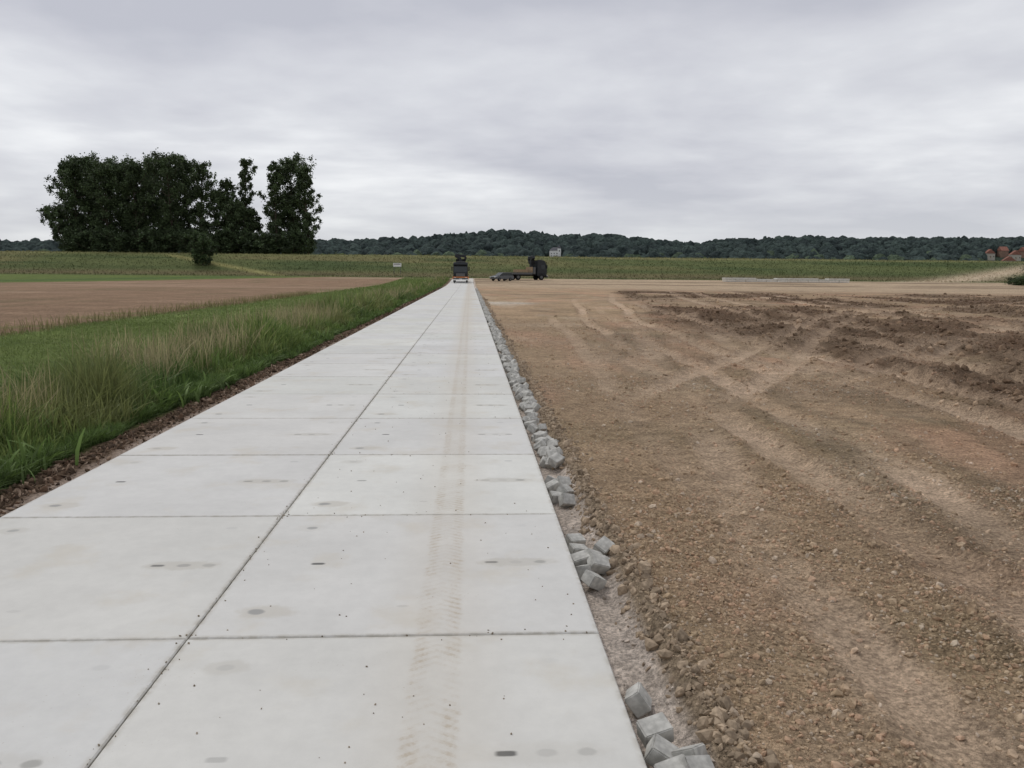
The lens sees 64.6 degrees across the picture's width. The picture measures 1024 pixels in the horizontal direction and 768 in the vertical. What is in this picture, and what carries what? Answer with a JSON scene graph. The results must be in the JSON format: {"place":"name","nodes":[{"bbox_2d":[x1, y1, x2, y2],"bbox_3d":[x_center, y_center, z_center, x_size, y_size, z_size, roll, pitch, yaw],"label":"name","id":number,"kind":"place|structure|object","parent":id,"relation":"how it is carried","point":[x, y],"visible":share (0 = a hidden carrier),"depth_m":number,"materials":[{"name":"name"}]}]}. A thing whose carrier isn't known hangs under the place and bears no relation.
{"place":"outdoors","nodes":[
{"label":"outdoors","id":0,"kind":"place"},
{"bbox_2d":[0,275,449,489],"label":"grass","id":1,"kind":"structure","parent":0,"point":[75,406],"depth_m":13.09,"materials":[{"name":"green plant"}]},
{"bbox_2d":[0,278,646,767],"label":"concrete slab road","id":2,"kind":"structure","parent":0,"point":[120,574],"depth_m":4.50,"materials":[{"name":"concrete"}]},
{"bbox_2d":[87,328,587,764],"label":"dirt crumbs","id":3,"kind":"object","parent":2,"relation":"on","point":[351,583],"visible":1,"depth_m":4.15,"materials":[{"name":"soil"}]},
{"bbox_2d":[451,254,469,281],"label":"crane truck","id":4,"kind":"object","parent":2,"relation":"on","point":[460,268],"visible":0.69,"depth_m":134.91,"materials":[{"name":"paint"}]},
{"bbox_2d":[0,251,1023,767],"bbox_3d":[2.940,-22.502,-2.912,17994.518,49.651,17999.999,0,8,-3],"label":"ground","id":5,"kind":"structure","parent":0,"point":[938,721],"depth_m":9.01,"materials":[{"name":"soil"}]},
{"bbox_2d":[36,204,79,250],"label":"leaning poplar","id":6,"kind":"object","parent":5,"relation":"on","point":[51,218],"visible":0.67,"depth_m":208.45,"materials":[{"name":"green plant"}]},
{"bbox_2d":[43,158,77,230],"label":"poplar tree","id":7,"kind":"object","parent":5,"relation":"on","point":[57,183],"visible":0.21,"depth_m":218.71,"materials":[{"name":"green plant"}]},
{"bbox_2d":[51,224,93,251],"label":"understorey shrub","id":8,"kind":"object","parent":5,"relation":"on","point":[71,234],"visible":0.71,"depth_m":205.76,"materials":[{"name":"green plant"}]},
{"bbox_2d":[50,152,97,245],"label":"poplar tree","id":9,"kind":"object","parent":5,"relation":"on","point":[72,175],"visible":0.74,"depth_m":210.29,"materials":[{"name":"green plant"}]},
{"bbox_2d":[58,150,116,232],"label":"poplar tree","id":10,"kind":"object","parent":5,"relation":"on","point":[93,156],"visible":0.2,"depth_m":215.62,"materials":[{"name":"green plant"}]},
{"bbox_2d":[67,229,117,251],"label":"understorey shrub","id":11,"kind":"object","parent":5,"relation":"on","point":[96,238],"visible":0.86,"depth_m":206.02,"materials":[{"name":"green plant"}]},
{"bbox_2d":[75,155,130,251],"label":"poplar tree","id":12,"kind":"object","parent":5,"relation":"on","point":[106,177],"visible":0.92,"depth_m":208.92,"materials":[{"name":"green plant"}]},
{"bbox_2d":[98,156,140,243],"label":"poplar tree","id":13,"kind":"object","parent":5,"relation":"on","point":[120,179],"visible":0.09,"depth_m":218.12,"materials":[{"name":"green plant"}]},
{"bbox_2d":[95,225,153,252],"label":"understorey shrub","id":14,"kind":"object","parent":5,"relation":"on","point":[117,244],"visible":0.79,"depth_m":206.30,"materials":[{"name":"green plant"}]},
{"bbox_2d":[110,155,162,251],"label":"poplar tree","id":15,"kind":"object","parent":5,"relation":"on","point":[133,168],"visible":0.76,"depth_m":210.92,"materials":[{"name":"green plant"}]},
{"bbox_2d":[128,151,179,252],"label":"poplar tree","id":16,"kind":"object","parent":5,"relation":"on","point":[155,210],"visible":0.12,"depth_m":219.42,"materials":[{"name":"green plant"}]},
{"bbox_2d":[129,226,181,252],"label":"understorey shrub","id":17,"kind":"object","parent":5,"relation":"on","point":[162,246],"visible":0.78,"depth_m":207.81,"materials":[{"name":"green plant"}]},
{"bbox_2d":[140,147,195,252],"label":"poplar tree","id":18,"kind":"object","parent":5,"relation":"on","point":[164,165],"visible":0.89,"depth_m":210.82,"materials":[{"name":"green plant"}]},
{"bbox_2d":[160,164,203,252],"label":"poplar tree","id":19,"kind":"object","parent":5,"relation":"on","point":[176,199],"visible":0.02,"depth_m":230.56,"materials":[{"name":"green plant"}]},
{"bbox_2d":[158,154,211,247],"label":"poplar tree","id":20,"kind":"object","parent":5,"relation":"on","point":[188,165],"visible":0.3,"depth_m":217.26,"materials":[{"name":"green plant"}]},
{"bbox_2d":[161,226,215,252],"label":"understorey shrub","id":21,"kind":"object","parent":5,"relation":"on","point":[181,241],"visible":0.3,"depth_m":206.81,"materials":[{"name":"green plant"}]},
{"bbox_2d":[179,160,218,237],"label":"poplar tree","id":22,"kind":"object","parent":5,"relation":"on","point":[199,174],"visible":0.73,"depth_m":212.50,"materials":[{"name":"green plant"}]},
{"bbox_2d":[184,229,217,264],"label":"elder bush","id":23,"kind":"object","parent":5,"relation":"on","point":[199,253],"visible":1,"depth_m":183.22,"materials":[{"name":"green plant"}]},
{"bbox_2d":[202,185,227,251],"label":"poplar tree","id":24,"kind":"object","parent":5,"relation":"on","point":[214,225],"visible":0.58,"depth_m":214.46,"materials":[{"name":"green plant"}]},
{"bbox_2d":[0,287,442,516],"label":"mulch edge","id":25,"kind":"object","parent":5,"relation":"on","point":[31,488],"visible":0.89,"depth_m":8.91,"materials":[{"name":"bark"},{"name":"wood chips"}]},
{"bbox_2d":[208,226,243,253],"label":"understorey shrub","id":26,"kind":"object","parent":5,"relation":"on","point":[225,241],"visible":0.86,"depth_m":208.68,"materials":[{"name":"green plant"}]},
{"bbox_2d":[214,177,244,235],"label":"poplar tree","id":27,"kind":"object","parent":5,"relation":"on","point":[227,185],"visible":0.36,"depth_m":216.26,"materials":[{"name":"green plant"}]},
{"bbox_2d":[219,196,258,253],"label":"poplar tree","id":28,"kind":"object","parent":5,"relation":"on","point":[234,210],"visible":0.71,"depth_m":213.78,"materials":[{"name":"green plant"}]},
{"bbox_2d":[237,158,257,235],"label":"poplar tree","id":29,"kind":"object","parent":5,"relation":"on","point":[244,172],"visible":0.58,"depth_m":219.07,"materials":[{"name":"green plant"}]},
{"bbox_2d":[236,231,266,253],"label":"understorey shrub","id":30,"kind":"object","parent":5,"relation":"on","point":[248,241],"visible":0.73,"depth_m":208.98,"materials":[{"name":"green plant"}]},
{"bbox_2d":[246,208,266,234],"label":"poplar tree","id":31,"kind":"object","parent":5,"relation":"on","point":[259,226],"visible":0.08,"depth_m":228.28,"materials":[{"name":"green plant"}]},
{"bbox_2d":[252,230,288,253],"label":"understorey shrub","id":32,"kind":"object","parent":5,"relation":"on","point":[267,245],"visible":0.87,"depth_m":208.72,"materials":[{"name":"green plant"}]},
{"bbox_2d":[256,160,287,250],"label":"poplar tree","id":33,"kind":"object","parent":5,"relation":"on","point":[276,179],"visible":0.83,"depth_m":213.46,"materials":[{"name":"green plant"}]},
{"bbox_2d":[265,185,310,254],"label":"poplar tree","id":34,"kind":"object","parent":5,"relation":"on","point":[283,226],"visible":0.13,"depth_m":220.67,"materials":[{"name":"green plant"}]},
{"bbox_2d":[266,152,316,251],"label":"poplar tree","id":35,"kind":"object","parent":5,"relation":"on","point":[289,165],"visible":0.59,"depth_m":218.20,"materials":[{"name":"green plant"}]},
{"bbox_2d":[274,228,316,254],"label":"understorey shrub","id":36,"kind":"object","parent":5,"relation":"on","point":[299,240],"visible":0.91,"depth_m":209.99,"materials":[{"name":"green plant"}]},
{"bbox_2d":[288,163,323,254],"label":"poplar tree","id":37,"kind":"object","parent":5,"relation":"on","point":[304,183],"visible":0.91,"depth_m":213.03,"materials":[{"name":"green plant"}]},
{"bbox_2d":[393,263,400,273],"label":"information sign","id":38,"kind":"object","parent":5,"relation":"on","point":[396,264],"visible":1,"depth_m":178.93,"materials":[{"name":"grey metal"}]},
{"bbox_2d":[490,273,513,280],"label":"estate car","id":39,"kind":"object","parent":5,"relation":"on","point":[503,276],"visible":1,"depth_m":148.23,"materials":[{"name":"silver metal"}]},
{"bbox_2d":[0,228,1023,260],"bbox_3d":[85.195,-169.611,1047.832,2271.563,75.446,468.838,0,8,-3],"label":"forest","id":40,"kind":"object","parent":5,"relation":"on","point":[493,242],"visible":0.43,"depth_m":1013.75,"materials":[{"name":"green plant"}]},
{"bbox_2d":[0,250,1023,282],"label":"dike grass","id":41,"kind":"structure","parent":5,"relation":"on","point":[517,257],"depth_m":190.04,"materials":[{"name":"green plant"}]},
{"bbox_2d":[475,288,564,468],"bbox_3d":[-1.975,-5.394,52.931,0.360,0.266,91.554,0,8,-3],"label":"paving block row","id":42,"kind":"object","parent":5,"relation":"on","point":[550,454],"visible":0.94,"depth_m":11.00,"materials":[{"name":"concrete"}]},
{"bbox_2d":[499,256,547,279],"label":"flatbed truck","id":43,"kind":"object","parent":5,"relation":"on","point":[536,269],"visible":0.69,"depth_m":156.58,"materials":[{"name":"paint"}]},
{"bbox_2d":[544,475,555,482],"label":"paving block","id":44,"kind":"object","parent":5,"relation":"on","point":[548,478],"depth_m":7.11,"materials":[{"name":"concrete"}]},
{"bbox_2d":[545,479,559,492],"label":"paving block","id":45,"kind":"object","parent":5,"relation":"on","point":[553,485],"depth_m":6.89,"materials":[{"name":"concrete"}]},
{"bbox_2d":[549,245,560,256],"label":"white villa","id":46,"kind":"object","parent":5,"relation":"on","point":[554,251],"visible":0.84,"depth_m":971.60,"materials":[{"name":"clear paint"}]},
{"bbox_2d":[549,491,562,503],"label":"paving block","id":47,"kind":"object","parent":5,"relation":"on","point":[553,495],"depth_m":6.62,"materials":[{"name":"concrete"}]},
{"bbox_2d":[556,476,570,484],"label":"paving block","id":48,"kind":"object","parent":5,"relation":"on","point":[563,480],"depth_m":7.04,"materials":[{"name":"concrete"}]},
{"bbox_2d":[556,484,573,493],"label":"paving block","id":49,"kind":"object","parent":5,"relation":"on","point":[565,488],"depth_m":6.73,"materials":[{"name":"concrete"}]},
{"bbox_2d":[558,493,575,507],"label":"paving block","id":50,"kind":"object","parent":5,"relation":"on","point":[566,500],"depth_m":6.52,"materials":[{"name":"concrete"}]},
{"bbox_2d":[565,533,585,545],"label":"paving block","id":51,"kind":"object","parent":5,"relation":"on","point":[578,538],"depth_m":5.55,"materials":[{"name":"concrete"}]},
{"bbox_2d":[568,543,587,553],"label":"paving block","id":52,"kind":"object","parent":5,"relation":"on","point":[574,547],"depth_m":5.32,"materials":[{"name":"concrete"}]},
{"bbox_2d":[571,549,589,566],"bbox_3d":[0.443,1.121,5.157,0.119,0.077,0.097,-18,21,-6],"label":"paving block","id":53,"kind":"object","parent":5,"relation":"on","point":[579,558],"depth_m":5.12,"materials":[{"name":"concrete"}]},
{"bbox_2d":[575,564,594,578],"bbox_3d":[0.456,1.155,4.991,0.097,0.077,0.118,-14,-12,27],"label":"paving block","id":54,"kind":"object","parent":5,"relation":"on","point":[580,569],"depth_m":4.95,"materials":[{"name":"concrete"}]},
{"bbox_2d":[581,570,606,590],"bbox_3d":[0.486,1.168,4.813,0.121,0.077,0.097,31,-1,-36],"label":"paving block","id":55,"kind":"object","parent":5,"relation":"on","point":[593,580],"depth_m":4.78,"materials":[{"name":"concrete"}]},
{"bbox_2d":[586,548,602,554],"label":"paving block","id":56,"kind":"object","parent":5,"relation":"on","point":[589,551],"depth_m":5.16,"materials":[{"name":"concrete"}]},
{"bbox_2d":[587,553,610,574],"bbox_3d":[0.536,1.112,5.010,0.120,0.077,0.096,16,32,-16],"label":"paving block","id":57,"kind":"object","parent":5,"relation":"on","point":[599,563],"depth_m":4.98,"materials":[{"name":"concrete"}]},
{"bbox_2d":[593,536,614,555],"bbox_3d":[0.600,1.073,5.311,0.096,0.077,0.121,35,43,24],"label":"paving block","id":58,"kind":"object","parent":5,"relation":"on","point":[603,544],"depth_m":5.28,"materials":[{"name":"concrete"}]},
{"bbox_2d":[624,682,651,717],"bbox_3d":[0.541,1.352,3.467,0.076,0.097,0.120,-37,-6,11],"label":"paving block","id":59,"kind":"object","parent":5,"relation":"on","point":[638,700],"depth_m":3.41,"materials":[{"name":"concrete"}]},
{"bbox_2d":[636,712,673,747],"bbox_3d":[0.561,1.361,3.176,0.119,0.076,0.096,-13,22,-12],"label":"paving block","id":60,"kind":"object","parent":5,"relation":"on","point":[648,727],"depth_m":3.15,"materials":[{"name":"concrete"}]},
{"bbox_2d":[644,734,679,767],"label":"paving block","id":61,"kind":"object","parent":5,"relation":"on","point":[659,748],"depth_m":3.02,"materials":[{"name":"concrete"}]},
{"bbox_2d":[654,754,684,767],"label":"paving block","id":62,"kind":"object","parent":5,"relation":"on","point":[674,762],"depth_m":2.92,"materials":[{"name":"concrete"}]},
{"bbox_2d":[672,743,707,756],"bbox_3d":[0.669,1.401,3.035,0.097,0.076,0.121,-26,-25,27],"label":"paving block","id":63,"kind":"object","parent":5,"relation":"on","point":[697,749],"depth_m":3.01,"materials":[{"name":"concrete"}]},
{"bbox_2d":[681,755,714,767],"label":"paving block","id":64,"kind":"object","parent":5,"relation":"on","point":[697,761],"depth_m":2.91,"materials":[{"name":"concrete"}]},
{"bbox_2d":[482,291,1023,767],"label":"soil clods","id":65,"kind":"object","parent":5,"relation":"on","point":[718,715],"visible":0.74,"depth_m":7.88,"materials":[{"name":"soil"}]},
{"bbox_2d":[722,278,849,282],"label":"stacked concrete slabs","id":66,"kind":"structure","parent":5,"relation":"on","point":[777,280],"depth_m":158.63,"materials":[{"name":"grey concrete"}]},
{"bbox_2d":[986,253,994,260],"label":"walls","id":67,"kind":"structure","parent":5,"relation":"on","point":[991,255],"depth_m":1025.86,"materials":[{"name":"white paint"}]},
{"bbox_2d":[996,251,1008,257],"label":"walls","id":68,"kind":"structure","parent":5,"relation":"on","point":[1002,254],"depth_m":1051.03,"materials":[{"name":"brick"}]},
{"bbox_2d":[997,247,1008,250],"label":"roof","id":69,"kind":"structure","parent":68,"relation":"on","point":[1002,249],"depth_m":1052.48,"materials":[{"name":"red tile"}]},
{"bbox_2d":[1003,274,1023,285],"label":"roadside bush","id":70,"kind":"object","parent":5,"relation":"on","point":[1019,281],"visible":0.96,"depth_m":153.59,"materials":[{"name":"green plant"}]},
{"bbox_2d":[1008,255,1020,260],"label":"walls","id":71,"kind":"structure","parent":5,"relation":"on","point":[1017,257],"depth_m":1017.58,"materials":[{"name":"white paint"}]},
{"bbox_2d":[1008,250,1021,254],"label":"roof","id":72,"kind":"structure","parent":71,"relation":"on","point":[1015,252],"depth_m":1017.08,"materials":[{"name":"red tile"}]},
{"bbox_2d":[0,0,1023,243],"label":"sky","id":73,"kind":"structure","parent":0,"point":[699,121],"materials":[{"name":"grey"}]},
{"bbox_2d":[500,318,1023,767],"bbox_3d":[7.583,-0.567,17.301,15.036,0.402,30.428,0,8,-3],"label":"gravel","id":74,"kind":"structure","parent":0,"point":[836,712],"depth_m":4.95,"materials":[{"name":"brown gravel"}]},
{"bbox_2d":[1001,256,1015,260],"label":"roof","id":75,"kind":"structure","parent":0,"point":[1008,258],"depth_m":966.54,"materials":[{"name":"red tile"}]}
]}

